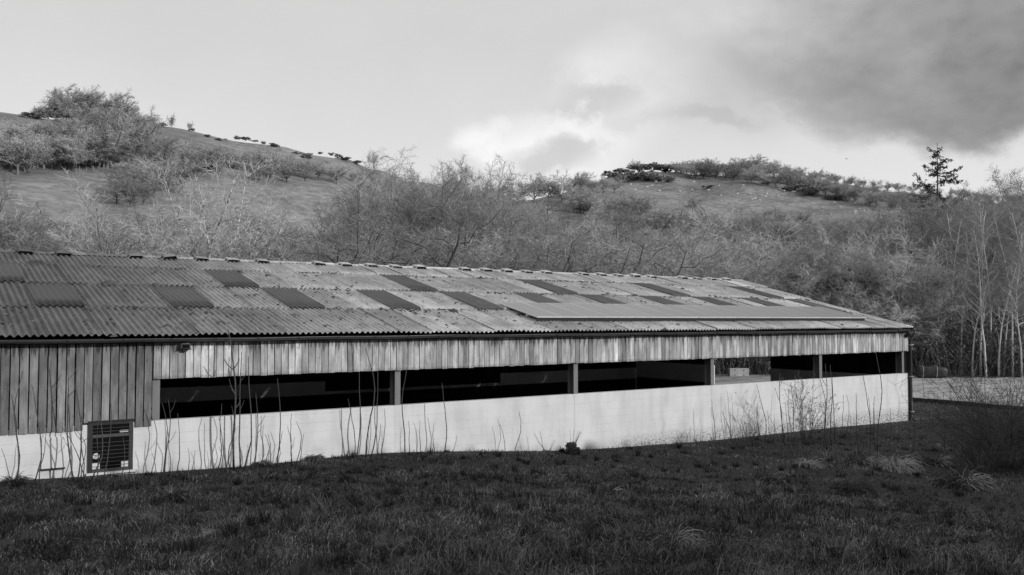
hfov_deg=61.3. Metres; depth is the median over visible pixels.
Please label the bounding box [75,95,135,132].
bare tree
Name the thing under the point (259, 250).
bare thicket
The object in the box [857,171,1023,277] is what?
bare tree
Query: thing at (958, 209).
bare tree
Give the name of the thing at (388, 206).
bare tree
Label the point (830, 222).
bare tree
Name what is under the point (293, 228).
bare tree
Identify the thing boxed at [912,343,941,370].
bramble thicket
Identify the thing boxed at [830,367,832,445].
sapling
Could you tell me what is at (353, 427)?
sapling
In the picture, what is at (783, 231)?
bare tree
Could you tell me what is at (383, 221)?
oak tree
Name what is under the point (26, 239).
bare thicket
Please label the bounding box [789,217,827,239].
bare tree
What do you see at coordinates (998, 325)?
bramble thicket
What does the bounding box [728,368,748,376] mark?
concrete block
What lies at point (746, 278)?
bare thicket
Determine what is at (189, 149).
bare tree
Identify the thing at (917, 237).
bare tree
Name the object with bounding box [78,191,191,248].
bare tree
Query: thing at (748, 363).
bramble thicket
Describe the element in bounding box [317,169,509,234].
bare tree
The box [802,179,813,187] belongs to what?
bare tree
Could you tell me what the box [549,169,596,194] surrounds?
bare tree
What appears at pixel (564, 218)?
bare tree
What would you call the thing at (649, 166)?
gorse bush
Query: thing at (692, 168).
bare tree
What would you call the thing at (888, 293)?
birch tree
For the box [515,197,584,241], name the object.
bare tree
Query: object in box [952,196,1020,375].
birch tree
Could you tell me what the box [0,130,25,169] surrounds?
bare tree
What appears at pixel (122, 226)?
bare tree
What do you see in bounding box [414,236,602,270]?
bare thicket
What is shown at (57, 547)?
grass
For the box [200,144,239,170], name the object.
bare tree
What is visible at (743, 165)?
bare tree
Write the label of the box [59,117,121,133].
bare tree
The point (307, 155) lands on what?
gorse bush
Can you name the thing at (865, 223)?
bare tree
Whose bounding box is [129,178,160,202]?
bare tree
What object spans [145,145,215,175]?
bare tree
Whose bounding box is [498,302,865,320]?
solar array
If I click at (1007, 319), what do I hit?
birch tree
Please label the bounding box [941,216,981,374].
birch tree
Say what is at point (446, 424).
sapling
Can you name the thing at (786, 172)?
bare tree
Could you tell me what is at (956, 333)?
bramble thicket
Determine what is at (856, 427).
sapling
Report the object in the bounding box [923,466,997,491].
grass tussock
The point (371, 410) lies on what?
sapling
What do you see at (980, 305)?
birch tree
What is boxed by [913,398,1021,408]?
timber kerb
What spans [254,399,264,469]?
sapling
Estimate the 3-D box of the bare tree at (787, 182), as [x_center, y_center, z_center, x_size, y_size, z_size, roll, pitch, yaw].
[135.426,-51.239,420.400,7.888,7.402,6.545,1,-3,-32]
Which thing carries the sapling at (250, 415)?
on the ground at (38, 184)
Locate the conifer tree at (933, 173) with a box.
[907,145,967,235]
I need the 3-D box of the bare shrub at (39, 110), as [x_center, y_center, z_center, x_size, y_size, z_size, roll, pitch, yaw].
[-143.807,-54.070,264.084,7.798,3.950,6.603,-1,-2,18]
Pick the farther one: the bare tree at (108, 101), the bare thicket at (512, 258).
the bare tree at (108, 101)
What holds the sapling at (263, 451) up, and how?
on the ground at (38, 184)
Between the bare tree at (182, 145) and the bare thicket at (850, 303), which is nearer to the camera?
the bare thicket at (850, 303)
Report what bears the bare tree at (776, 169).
on the ground at (38, 184)
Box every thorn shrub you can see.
[885,324,1023,468]
[900,382,1023,472]
[935,386,1023,462]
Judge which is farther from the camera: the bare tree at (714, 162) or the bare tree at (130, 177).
the bare tree at (714, 162)
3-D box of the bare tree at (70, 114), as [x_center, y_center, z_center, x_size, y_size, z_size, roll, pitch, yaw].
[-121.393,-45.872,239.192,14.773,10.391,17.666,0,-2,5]
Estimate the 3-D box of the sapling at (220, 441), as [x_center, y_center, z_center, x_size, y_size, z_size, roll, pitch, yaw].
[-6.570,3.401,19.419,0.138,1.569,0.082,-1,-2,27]
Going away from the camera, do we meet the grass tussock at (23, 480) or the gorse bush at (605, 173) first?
the grass tussock at (23, 480)
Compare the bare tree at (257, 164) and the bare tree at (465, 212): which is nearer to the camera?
the bare tree at (465, 212)
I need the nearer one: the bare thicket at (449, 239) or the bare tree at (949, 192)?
the bare thicket at (449, 239)
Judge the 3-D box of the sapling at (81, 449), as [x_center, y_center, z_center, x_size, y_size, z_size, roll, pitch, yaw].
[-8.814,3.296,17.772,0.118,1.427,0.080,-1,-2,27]
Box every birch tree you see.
[856,236,950,333]
[881,232,969,364]
[929,203,974,323]
[930,207,980,332]
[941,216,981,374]
[947,208,991,320]
[947,221,1007,376]
[951,234,1009,375]
[952,189,1016,370]
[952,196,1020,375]
[953,190,1010,318]
[975,220,1023,376]
[980,205,1023,376]
[983,197,1023,320]
[983,208,1023,373]
[986,194,1022,311]
[987,194,1023,335]
[990,202,1023,300]
[995,218,1023,377]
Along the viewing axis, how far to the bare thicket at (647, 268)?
63.49 m
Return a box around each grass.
[0,402,1023,574]
[330,559,564,574]
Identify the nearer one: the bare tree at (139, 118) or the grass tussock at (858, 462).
the grass tussock at (858, 462)
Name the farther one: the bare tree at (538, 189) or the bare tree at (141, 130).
the bare tree at (538, 189)
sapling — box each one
[14,370,22,483]
[32,386,41,483]
[39,435,45,482]
[62,427,85,481]
[66,360,76,481]
[74,390,90,481]
[76,429,85,479]
[80,413,84,477]
[90,391,102,481]
[96,415,98,480]
[103,403,111,479]
[121,439,124,477]
[162,404,167,473]
[164,399,175,475]
[168,433,170,474]
[177,413,179,472]
[216,404,221,471]
[219,419,227,470]
[223,330,240,469]
[228,409,235,470]
[238,352,246,468]
[243,356,251,469]
[250,434,251,469]
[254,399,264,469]
[259,421,263,468]
[276,378,280,466]
[296,421,301,464]
[348,400,355,454]
[356,373,360,456]
[365,348,374,456]
[371,378,377,456]
[402,367,406,456]
[442,386,446,453]
[757,387,767,441]
[779,377,783,442]
[784,389,792,442]
[791,387,795,445]
[820,380,825,446]
[822,365,827,449]
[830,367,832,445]
[832,376,834,438]
[856,399,858,449]
[863,377,870,455]
[873,396,875,450]
[876,355,881,452]
[908,396,914,459]
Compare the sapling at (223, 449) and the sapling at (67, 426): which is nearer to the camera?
the sapling at (67, 426)
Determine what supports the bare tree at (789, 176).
on the ground at (38, 184)
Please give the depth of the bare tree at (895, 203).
375.73 m
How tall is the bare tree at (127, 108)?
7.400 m
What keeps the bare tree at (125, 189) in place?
on the ground at (38, 184)
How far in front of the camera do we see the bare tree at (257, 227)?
79.97 m
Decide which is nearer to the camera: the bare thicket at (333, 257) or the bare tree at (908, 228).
the bare thicket at (333, 257)
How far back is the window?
18.59 m
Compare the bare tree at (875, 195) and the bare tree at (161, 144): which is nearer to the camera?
the bare tree at (161, 144)
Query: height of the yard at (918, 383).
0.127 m
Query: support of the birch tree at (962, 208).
on the ground at (38, 184)
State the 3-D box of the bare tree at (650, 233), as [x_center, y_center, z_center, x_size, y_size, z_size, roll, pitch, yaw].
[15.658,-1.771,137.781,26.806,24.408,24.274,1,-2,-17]
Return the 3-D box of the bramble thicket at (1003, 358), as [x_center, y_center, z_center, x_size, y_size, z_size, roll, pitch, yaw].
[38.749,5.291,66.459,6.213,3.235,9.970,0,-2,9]
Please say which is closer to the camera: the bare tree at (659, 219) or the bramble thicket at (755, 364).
the bramble thicket at (755, 364)
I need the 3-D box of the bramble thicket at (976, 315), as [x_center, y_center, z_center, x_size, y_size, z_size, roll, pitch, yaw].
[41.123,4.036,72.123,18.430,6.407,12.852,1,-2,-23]
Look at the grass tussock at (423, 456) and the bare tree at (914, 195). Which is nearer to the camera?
the grass tussock at (423, 456)
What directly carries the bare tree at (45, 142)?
on the ground at (38, 184)
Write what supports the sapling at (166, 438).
on the ground at (38, 184)
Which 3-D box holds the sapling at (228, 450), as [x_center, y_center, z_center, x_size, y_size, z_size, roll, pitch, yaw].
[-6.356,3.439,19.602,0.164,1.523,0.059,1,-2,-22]
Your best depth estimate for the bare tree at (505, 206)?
80.44 m
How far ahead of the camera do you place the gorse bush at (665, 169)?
474.43 m
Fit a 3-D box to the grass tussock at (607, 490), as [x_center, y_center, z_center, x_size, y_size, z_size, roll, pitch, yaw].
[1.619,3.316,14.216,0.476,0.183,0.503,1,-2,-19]
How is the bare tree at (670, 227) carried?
on the ground at (38, 184)
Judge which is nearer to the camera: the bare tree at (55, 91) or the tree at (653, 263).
the tree at (653, 263)
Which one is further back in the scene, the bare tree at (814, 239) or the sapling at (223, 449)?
the bare tree at (814, 239)
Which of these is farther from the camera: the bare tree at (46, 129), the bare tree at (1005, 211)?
the bare tree at (46, 129)
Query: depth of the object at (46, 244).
46.69 m
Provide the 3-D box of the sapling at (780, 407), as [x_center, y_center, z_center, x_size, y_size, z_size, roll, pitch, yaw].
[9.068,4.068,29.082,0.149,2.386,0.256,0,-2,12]
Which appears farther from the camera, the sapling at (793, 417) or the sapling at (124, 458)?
the sapling at (793, 417)
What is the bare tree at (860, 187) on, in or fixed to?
on the ground at (38, 184)
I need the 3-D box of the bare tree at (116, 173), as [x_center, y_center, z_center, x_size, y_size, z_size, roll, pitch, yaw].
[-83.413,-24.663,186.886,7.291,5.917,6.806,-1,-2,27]
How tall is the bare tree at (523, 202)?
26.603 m
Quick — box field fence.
[7,163,93,170]
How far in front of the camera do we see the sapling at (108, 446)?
17.87 m
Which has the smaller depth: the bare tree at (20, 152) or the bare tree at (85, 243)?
the bare tree at (85, 243)
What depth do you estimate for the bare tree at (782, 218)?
327.90 m
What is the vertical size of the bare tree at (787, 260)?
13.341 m
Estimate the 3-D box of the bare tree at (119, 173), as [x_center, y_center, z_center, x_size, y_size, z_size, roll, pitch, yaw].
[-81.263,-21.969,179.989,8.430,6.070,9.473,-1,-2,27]
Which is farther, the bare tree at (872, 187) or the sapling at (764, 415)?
the bare tree at (872, 187)
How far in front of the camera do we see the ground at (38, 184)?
24.01 m
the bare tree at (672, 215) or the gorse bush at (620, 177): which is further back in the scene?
the gorse bush at (620, 177)
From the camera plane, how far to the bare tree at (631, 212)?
139.81 m
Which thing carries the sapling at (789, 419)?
on the ground at (38, 184)
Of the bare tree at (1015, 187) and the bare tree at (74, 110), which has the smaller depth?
the bare tree at (1015, 187)
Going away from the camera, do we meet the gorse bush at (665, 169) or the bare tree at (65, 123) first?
the bare tree at (65, 123)
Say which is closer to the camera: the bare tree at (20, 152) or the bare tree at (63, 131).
the bare tree at (20, 152)
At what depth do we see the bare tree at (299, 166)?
250.97 m
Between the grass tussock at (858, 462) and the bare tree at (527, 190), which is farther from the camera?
the bare tree at (527, 190)
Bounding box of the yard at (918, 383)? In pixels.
[715,371,1023,405]
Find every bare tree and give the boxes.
[0,117,62,139]
[0,129,23,141]
[0,129,50,174]
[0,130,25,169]
[0,135,34,169]
[0,135,53,172]
[0,168,61,247]
[0,174,100,250]
[0,193,194,253]
[3,202,69,250]
[12,120,51,146]
[20,133,62,168]
[22,132,88,167]
[23,135,46,167]
[28,118,74,144]
[30,131,74,167]
[36,119,92,142]
[37,87,67,118]
[39,190,283,256]
[43,88,90,118]
[44,167,206,256]
[50,113,70,129]
[53,99,95,125]
[53,133,99,171]
[54,136,88,167]
[55,209,194,255]
[55,213,167,246]
[57,112,156,168]
[58,82,104,118]
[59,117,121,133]
[60,118,114,135]
[62,87,135,110]
[62,117,114,165]
[63,96,116,128]
[66,134,120,168]
[72,206,264,252]
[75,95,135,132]
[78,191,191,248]
[80,138,100,165]
[82,117,176,158]
[84,94,124,129]
[85,84,126,109]
[90,105,161,128]
[95,133,125,167]
[95,172,136,203]
[97,111,139,141]
[103,158,135,181]
[105,164,145,194]
[109,159,182,187]
[110,99,139,115]
[110,177,146,204]
[116,168,159,196]
[117,119,155,144]
[117,140,313,260]
[118,139,167,167]
[123,136,180,164]
[126,107,162,136]
[126,164,176,195]
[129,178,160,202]
[132,148,194,187]
[138,150,253,258]
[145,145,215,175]
[147,138,171,154]
[152,147,198,178]
[155,163,189,189]
[158,134,198,157]
[166,113,176,124]
[166,158,198,187]
[168,144,210,167]
[172,213,263,254]
[175,141,234,172]
[190,151,218,173]
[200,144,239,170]
[201,145,226,172]
[221,201,358,257]
[230,219,301,252]
[231,151,257,170]
[232,152,249,167]
[234,216,300,260]
[247,147,290,169]
[251,156,264,172]
[263,150,296,174]
[271,205,418,255]
[274,152,299,171]
[285,200,556,261]
[288,156,330,175]
[291,159,311,173]
[297,216,428,259]
[312,200,483,254]
[315,147,471,238]
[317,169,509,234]
[319,158,445,248]
[320,165,353,183]
[321,147,501,245]
[325,164,459,250]
[325,182,441,239]
[326,152,476,245]
[328,207,452,254]
[335,161,497,230]
[348,170,357,179]
[366,150,378,167]
[384,172,477,252]
[391,161,485,257]
[395,153,544,236]
[398,220,559,264]
[404,172,553,241]
[406,179,521,256]
[412,183,568,258]
[415,173,502,255]
[433,200,580,262]
[445,182,599,244]
[447,187,568,262]
[449,173,513,232]
[449,210,627,270]
[469,176,565,246]
[478,185,623,246]
[481,210,646,270]
[483,174,513,194]
[488,212,583,266]
[507,171,555,202]
[507,184,530,204]
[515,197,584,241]
[516,196,668,257]
[533,201,604,242]
[534,181,561,201]
[535,217,654,268]
[542,208,670,258]
[546,175,575,203]
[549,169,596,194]
[553,197,822,287]
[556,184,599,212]
[557,190,719,269]
[557,205,655,272]
[565,184,602,209]
[571,188,607,210]
[574,197,694,247]
[575,171,608,192]
[585,189,657,217]
[594,189,632,216]
[594,214,721,250]
[595,198,685,257]
[599,175,620,191]
[601,209,775,260]
[602,207,737,252]
[607,215,729,265]
[610,177,626,192]
[623,195,655,221]
[634,212,885,298]
[643,200,676,230]
[645,210,798,260]
[647,205,683,226]
[657,234,839,295]
[667,161,689,172]
[669,204,694,226]
[671,207,723,231]
[673,160,698,178]
[678,228,813,290]
[679,163,698,177]
[683,196,706,209]
[688,208,780,257]
[696,162,709,178]
[699,158,719,176]
[702,227,843,283]
[706,161,723,179]
[708,214,738,234]
[712,234,875,290]
[717,169,732,179]
[717,211,754,238]
[719,158,751,170]
[720,162,742,180]
[722,219,829,262]
[724,215,794,245]
[729,154,767,167]
[737,162,750,176]
[737,164,760,183]
[740,168,760,183]
[740,214,788,243]
[742,158,768,167]
[743,213,780,226]
[749,162,775,180]
[753,169,774,185]
[760,205,796,223]
[760,219,807,242]
[764,162,787,176]
[766,169,787,187]
[767,220,1001,349]
[767,229,851,267]
[772,216,926,286]
[775,168,797,179]
[777,230,848,292]
[781,222,810,239]
[782,170,804,180]
[783,175,798,185]
[784,166,805,177]
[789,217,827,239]
[789,219,883,251]
[790,209,953,269]
[790,223,925,307]
[792,174,806,188]
[794,207,818,223]
[797,225,824,253]
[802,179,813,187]
[803,217,841,237]
[805,168,829,180]
[807,178,827,185]
[809,212,850,239]
[814,176,827,193]
[818,176,838,195]
[825,173,838,179]
[825,179,849,193]
[828,196,974,318]
[833,216,879,233]
[837,216,860,232]
[838,186,860,200]
[840,211,884,237]
[841,174,857,184]
[842,186,861,201]
[846,184,867,192]
[853,181,865,187]
[854,218,889,233]
[856,187,901,206]
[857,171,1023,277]
[861,205,908,236]
[862,185,881,194]
[863,191,883,205]
[865,182,882,191]
[869,180,883,186]
[870,193,1008,300]
[873,209,908,223]
[875,196,975,299]
[878,190,891,196]
[880,180,892,188]
[883,195,899,208]
[888,193,906,200]
[888,193,913,209]
[890,191,908,199]
[891,181,1001,235]
[891,182,906,190]
[895,187,1023,314]
[896,205,923,224]
[899,188,1022,319]
[902,168,1022,296]
[903,185,921,190]
[910,191,928,198]
[922,178,1023,293]
[924,176,1023,244]
[946,187,956,195]
[971,190,987,198]
[986,165,1023,214]
[992,196,1023,281]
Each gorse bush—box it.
[17,113,47,118]
[21,112,34,117]
[300,153,312,158]
[601,171,620,176]
[612,168,634,173]
[613,175,630,180]
[624,169,641,180]
[626,162,657,170]
[637,170,656,180]
[638,163,664,170]
[649,173,663,180]
[654,164,676,171]
[659,175,676,181]
[781,183,804,190]
[796,186,826,195]
[823,194,842,199]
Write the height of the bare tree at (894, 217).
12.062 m
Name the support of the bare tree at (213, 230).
on the ground at (38, 184)
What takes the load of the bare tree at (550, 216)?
on the ground at (38, 184)
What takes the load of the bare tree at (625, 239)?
on the ground at (38, 184)
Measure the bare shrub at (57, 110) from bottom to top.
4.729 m
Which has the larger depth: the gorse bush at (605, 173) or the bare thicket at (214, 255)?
the gorse bush at (605, 173)
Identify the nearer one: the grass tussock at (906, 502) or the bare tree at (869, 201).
the grass tussock at (906, 502)
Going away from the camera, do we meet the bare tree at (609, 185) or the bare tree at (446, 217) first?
the bare tree at (446, 217)
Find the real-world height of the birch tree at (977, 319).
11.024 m
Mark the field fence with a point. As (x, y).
(65, 167)
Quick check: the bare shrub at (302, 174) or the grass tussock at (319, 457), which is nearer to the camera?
the grass tussock at (319, 457)
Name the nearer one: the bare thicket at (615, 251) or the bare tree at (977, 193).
the bare thicket at (615, 251)
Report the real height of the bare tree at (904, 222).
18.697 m
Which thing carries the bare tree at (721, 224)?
on the ground at (38, 184)
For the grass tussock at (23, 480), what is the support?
on the ground at (38, 184)
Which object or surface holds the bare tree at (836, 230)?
on the ground at (38, 184)
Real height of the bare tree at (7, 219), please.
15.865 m
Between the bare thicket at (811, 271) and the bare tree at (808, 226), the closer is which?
the bare thicket at (811, 271)
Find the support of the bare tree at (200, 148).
on the ground at (38, 184)
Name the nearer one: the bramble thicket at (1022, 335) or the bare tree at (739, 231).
the bramble thicket at (1022, 335)
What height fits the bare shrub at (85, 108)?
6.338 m
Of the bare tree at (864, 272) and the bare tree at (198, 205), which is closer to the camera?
the bare tree at (198, 205)
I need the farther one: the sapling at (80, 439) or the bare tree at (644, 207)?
the bare tree at (644, 207)
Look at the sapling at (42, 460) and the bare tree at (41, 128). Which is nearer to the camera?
the sapling at (42, 460)
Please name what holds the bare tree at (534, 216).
on the ground at (38, 184)
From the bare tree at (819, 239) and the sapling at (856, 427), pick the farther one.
the bare tree at (819, 239)
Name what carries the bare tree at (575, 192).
on the ground at (38, 184)
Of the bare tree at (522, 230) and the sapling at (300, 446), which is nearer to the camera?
the sapling at (300, 446)
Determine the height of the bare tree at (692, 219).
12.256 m
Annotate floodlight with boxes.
[179,343,190,350]
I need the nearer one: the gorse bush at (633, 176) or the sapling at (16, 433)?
the sapling at (16, 433)
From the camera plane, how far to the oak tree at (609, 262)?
57.52 m
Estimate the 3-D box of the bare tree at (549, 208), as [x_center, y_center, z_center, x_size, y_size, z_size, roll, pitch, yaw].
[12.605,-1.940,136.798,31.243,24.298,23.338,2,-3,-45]
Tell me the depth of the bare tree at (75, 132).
210.53 m
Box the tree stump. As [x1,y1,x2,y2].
[565,431,580,454]
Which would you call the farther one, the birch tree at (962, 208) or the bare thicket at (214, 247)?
the birch tree at (962, 208)
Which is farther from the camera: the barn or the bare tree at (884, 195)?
the bare tree at (884, 195)
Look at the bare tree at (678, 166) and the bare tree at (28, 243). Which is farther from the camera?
the bare tree at (678, 166)
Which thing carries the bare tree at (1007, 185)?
on the ground at (38, 184)
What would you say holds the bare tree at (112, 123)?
on the ground at (38, 184)
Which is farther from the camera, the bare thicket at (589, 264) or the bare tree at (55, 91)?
the bare tree at (55, 91)
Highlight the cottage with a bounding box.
[830,210,858,235]
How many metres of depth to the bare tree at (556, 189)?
378.64 m
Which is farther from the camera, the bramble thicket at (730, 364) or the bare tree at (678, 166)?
the bare tree at (678, 166)
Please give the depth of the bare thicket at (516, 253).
59.58 m
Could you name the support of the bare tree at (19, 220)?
on the ground at (38, 184)
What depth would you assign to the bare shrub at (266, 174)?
224.12 m
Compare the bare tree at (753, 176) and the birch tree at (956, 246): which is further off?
the bare tree at (753, 176)
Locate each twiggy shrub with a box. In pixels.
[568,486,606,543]
[731,411,757,446]
[780,372,838,440]
[803,391,836,443]
[986,503,1023,541]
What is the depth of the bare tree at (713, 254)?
79.74 m
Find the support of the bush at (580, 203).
on the ground at (38, 184)
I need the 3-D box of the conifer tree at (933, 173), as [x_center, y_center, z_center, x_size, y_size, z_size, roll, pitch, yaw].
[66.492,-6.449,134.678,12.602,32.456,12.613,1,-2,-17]
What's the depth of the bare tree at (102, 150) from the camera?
206.87 m
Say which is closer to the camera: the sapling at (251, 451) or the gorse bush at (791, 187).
the sapling at (251, 451)
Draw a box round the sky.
[0,0,1023,202]
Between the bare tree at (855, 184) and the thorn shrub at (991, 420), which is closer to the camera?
the thorn shrub at (991, 420)
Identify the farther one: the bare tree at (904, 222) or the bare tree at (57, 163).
the bare tree at (57, 163)
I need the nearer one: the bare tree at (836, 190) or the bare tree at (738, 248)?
the bare tree at (738, 248)
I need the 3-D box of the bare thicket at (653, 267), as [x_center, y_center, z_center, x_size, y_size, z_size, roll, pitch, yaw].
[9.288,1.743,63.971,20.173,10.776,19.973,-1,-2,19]
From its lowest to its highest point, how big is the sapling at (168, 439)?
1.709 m
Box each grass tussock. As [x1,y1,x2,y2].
[0,471,34,484]
[165,490,191,500]
[187,527,218,537]
[249,459,272,466]
[301,453,324,461]
[412,452,433,459]
[595,482,624,493]
[637,521,709,547]
[751,469,790,483]
[794,455,826,469]
[830,476,881,496]
[844,454,877,466]
[865,452,931,474]
[889,496,930,509]
[921,455,956,468]
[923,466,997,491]
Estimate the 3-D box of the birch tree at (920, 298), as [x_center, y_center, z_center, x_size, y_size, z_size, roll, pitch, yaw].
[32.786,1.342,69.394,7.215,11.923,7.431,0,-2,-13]
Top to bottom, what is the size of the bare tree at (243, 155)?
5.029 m
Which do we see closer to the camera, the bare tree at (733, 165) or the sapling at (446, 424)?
the sapling at (446, 424)
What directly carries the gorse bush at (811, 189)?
on the ground at (38, 184)
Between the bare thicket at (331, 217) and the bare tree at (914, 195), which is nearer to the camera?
the bare thicket at (331, 217)
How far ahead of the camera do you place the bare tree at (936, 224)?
76.81 m
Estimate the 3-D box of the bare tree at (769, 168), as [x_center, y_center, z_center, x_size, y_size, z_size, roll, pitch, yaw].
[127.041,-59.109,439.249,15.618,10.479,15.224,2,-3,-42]
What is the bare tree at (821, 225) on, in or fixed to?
on the ground at (38, 184)
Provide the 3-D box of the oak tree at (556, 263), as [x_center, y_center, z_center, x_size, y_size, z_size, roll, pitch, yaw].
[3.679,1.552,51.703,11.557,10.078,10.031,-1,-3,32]
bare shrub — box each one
[31,105,54,115]
[38,105,64,118]
[56,102,81,119]
[71,101,100,117]
[244,165,262,178]
[258,164,278,181]
[274,163,298,181]
[293,166,313,180]
[313,167,323,177]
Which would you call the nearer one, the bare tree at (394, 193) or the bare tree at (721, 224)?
the bare tree at (394, 193)
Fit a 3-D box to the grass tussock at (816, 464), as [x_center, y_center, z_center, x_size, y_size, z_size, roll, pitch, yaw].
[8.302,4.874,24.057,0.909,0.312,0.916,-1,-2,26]
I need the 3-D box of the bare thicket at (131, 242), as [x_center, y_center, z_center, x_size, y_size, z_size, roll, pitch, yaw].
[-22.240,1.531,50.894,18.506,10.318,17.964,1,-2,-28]
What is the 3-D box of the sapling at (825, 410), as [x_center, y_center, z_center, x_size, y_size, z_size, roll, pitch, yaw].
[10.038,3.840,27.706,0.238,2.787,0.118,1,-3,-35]
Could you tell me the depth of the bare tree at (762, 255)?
77.94 m
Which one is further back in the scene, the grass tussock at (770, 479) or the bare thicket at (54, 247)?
the bare thicket at (54, 247)
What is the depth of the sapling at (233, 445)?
19.52 m
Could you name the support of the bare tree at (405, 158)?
on the ground at (38, 184)
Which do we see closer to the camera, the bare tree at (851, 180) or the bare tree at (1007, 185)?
the bare tree at (1007, 185)
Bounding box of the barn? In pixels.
[0,248,919,480]
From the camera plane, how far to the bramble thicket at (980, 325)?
69.92 m
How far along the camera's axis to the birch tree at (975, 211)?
68.04 m
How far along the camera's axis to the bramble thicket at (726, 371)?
66.43 m
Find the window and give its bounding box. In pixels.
[86,418,137,475]
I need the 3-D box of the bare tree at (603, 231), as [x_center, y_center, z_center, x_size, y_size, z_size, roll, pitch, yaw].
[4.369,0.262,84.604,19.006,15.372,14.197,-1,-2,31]
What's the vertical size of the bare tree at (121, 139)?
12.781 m
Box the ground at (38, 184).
[0,112,1023,574]
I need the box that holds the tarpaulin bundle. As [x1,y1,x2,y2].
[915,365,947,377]
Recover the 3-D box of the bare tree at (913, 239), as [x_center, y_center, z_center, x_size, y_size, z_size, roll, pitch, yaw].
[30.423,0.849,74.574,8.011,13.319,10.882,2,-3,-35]
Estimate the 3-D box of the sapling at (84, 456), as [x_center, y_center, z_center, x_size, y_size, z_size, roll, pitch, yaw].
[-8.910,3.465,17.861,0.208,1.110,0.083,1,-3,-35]
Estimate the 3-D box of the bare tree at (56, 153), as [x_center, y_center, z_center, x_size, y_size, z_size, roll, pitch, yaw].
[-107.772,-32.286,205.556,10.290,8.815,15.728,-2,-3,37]
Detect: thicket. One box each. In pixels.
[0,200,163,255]
[0,221,62,250]
[0,232,129,253]
[1,221,147,253]
[7,228,146,250]
[78,210,341,260]
[84,222,201,256]
[118,229,247,256]
[137,227,309,260]
[150,232,373,262]
[220,220,378,263]
[227,221,432,265]
[241,185,579,270]
[243,213,490,266]
[257,206,555,269]
[280,184,509,268]
[323,214,539,269]
[411,221,686,274]
[412,225,596,271]
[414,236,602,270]
[478,220,689,274]
[483,232,712,276]
[513,221,726,276]
[524,236,716,276]
[601,224,832,360]
[708,251,927,328]
[715,357,753,374]
[715,358,750,374]
[715,358,756,374]
[716,356,770,374]
[718,357,770,373]
[733,356,770,374]
[792,283,915,343]
[903,320,969,373]
[911,321,1017,376]
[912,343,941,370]
[914,318,1002,375]
[914,325,1023,375]
[918,300,1023,374]
[920,323,997,374]
[923,328,1011,374]
[926,304,1023,372]
[938,313,1023,349]
[940,331,1023,373]
[947,307,1021,339]
[956,335,1023,376]
[958,299,1023,348]
[969,336,1023,376]
[985,330,1023,375]
[986,323,1023,377]
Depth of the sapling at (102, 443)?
17.73 m
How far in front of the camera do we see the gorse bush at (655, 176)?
442.05 m
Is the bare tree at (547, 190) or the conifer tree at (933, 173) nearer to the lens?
the conifer tree at (933, 173)
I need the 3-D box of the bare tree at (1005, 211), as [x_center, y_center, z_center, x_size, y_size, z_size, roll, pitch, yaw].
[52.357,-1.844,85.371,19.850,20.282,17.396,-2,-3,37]
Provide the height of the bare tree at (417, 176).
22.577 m
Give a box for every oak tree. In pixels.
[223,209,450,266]
[264,219,452,265]
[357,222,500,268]
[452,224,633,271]
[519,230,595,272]
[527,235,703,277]
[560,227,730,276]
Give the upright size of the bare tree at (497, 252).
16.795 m
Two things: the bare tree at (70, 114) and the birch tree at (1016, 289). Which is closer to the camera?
the birch tree at (1016, 289)
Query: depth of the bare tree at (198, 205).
51.54 m
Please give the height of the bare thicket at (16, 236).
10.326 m
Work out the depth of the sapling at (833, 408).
30.16 m
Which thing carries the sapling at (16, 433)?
on the ground at (38, 184)
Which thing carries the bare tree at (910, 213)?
on the ground at (38, 184)
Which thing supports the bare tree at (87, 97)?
on the ground at (38, 184)
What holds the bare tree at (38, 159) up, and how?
on the ground at (38, 184)
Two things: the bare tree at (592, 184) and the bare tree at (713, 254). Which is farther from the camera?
the bare tree at (592, 184)
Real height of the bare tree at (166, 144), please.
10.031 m
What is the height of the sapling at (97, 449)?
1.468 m
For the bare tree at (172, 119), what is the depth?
280.76 m
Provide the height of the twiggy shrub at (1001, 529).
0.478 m
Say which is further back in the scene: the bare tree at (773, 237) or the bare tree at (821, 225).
the bare tree at (821, 225)
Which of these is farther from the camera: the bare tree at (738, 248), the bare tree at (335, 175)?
the bare tree at (335, 175)
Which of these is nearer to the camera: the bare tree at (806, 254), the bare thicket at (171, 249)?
the bare thicket at (171, 249)
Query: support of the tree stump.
on the ground at (38, 184)
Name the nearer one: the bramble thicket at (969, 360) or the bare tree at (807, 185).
the bramble thicket at (969, 360)
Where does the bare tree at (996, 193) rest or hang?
on the ground at (38, 184)
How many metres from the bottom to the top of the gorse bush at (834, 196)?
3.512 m
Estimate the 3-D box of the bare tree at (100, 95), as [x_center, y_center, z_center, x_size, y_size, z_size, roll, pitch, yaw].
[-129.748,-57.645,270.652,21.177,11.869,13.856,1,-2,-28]
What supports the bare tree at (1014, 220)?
on the ground at (38, 184)
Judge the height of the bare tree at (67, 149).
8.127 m
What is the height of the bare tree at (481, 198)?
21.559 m
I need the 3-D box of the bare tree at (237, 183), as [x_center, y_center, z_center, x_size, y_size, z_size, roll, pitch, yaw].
[-16.870,-0.907,50.428,10.521,15.164,13.304,1,-2,-14]
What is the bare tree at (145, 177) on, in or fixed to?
on the ground at (38, 184)
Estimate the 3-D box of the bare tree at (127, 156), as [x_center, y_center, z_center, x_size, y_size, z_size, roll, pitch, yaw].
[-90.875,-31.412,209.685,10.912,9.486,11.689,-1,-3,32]

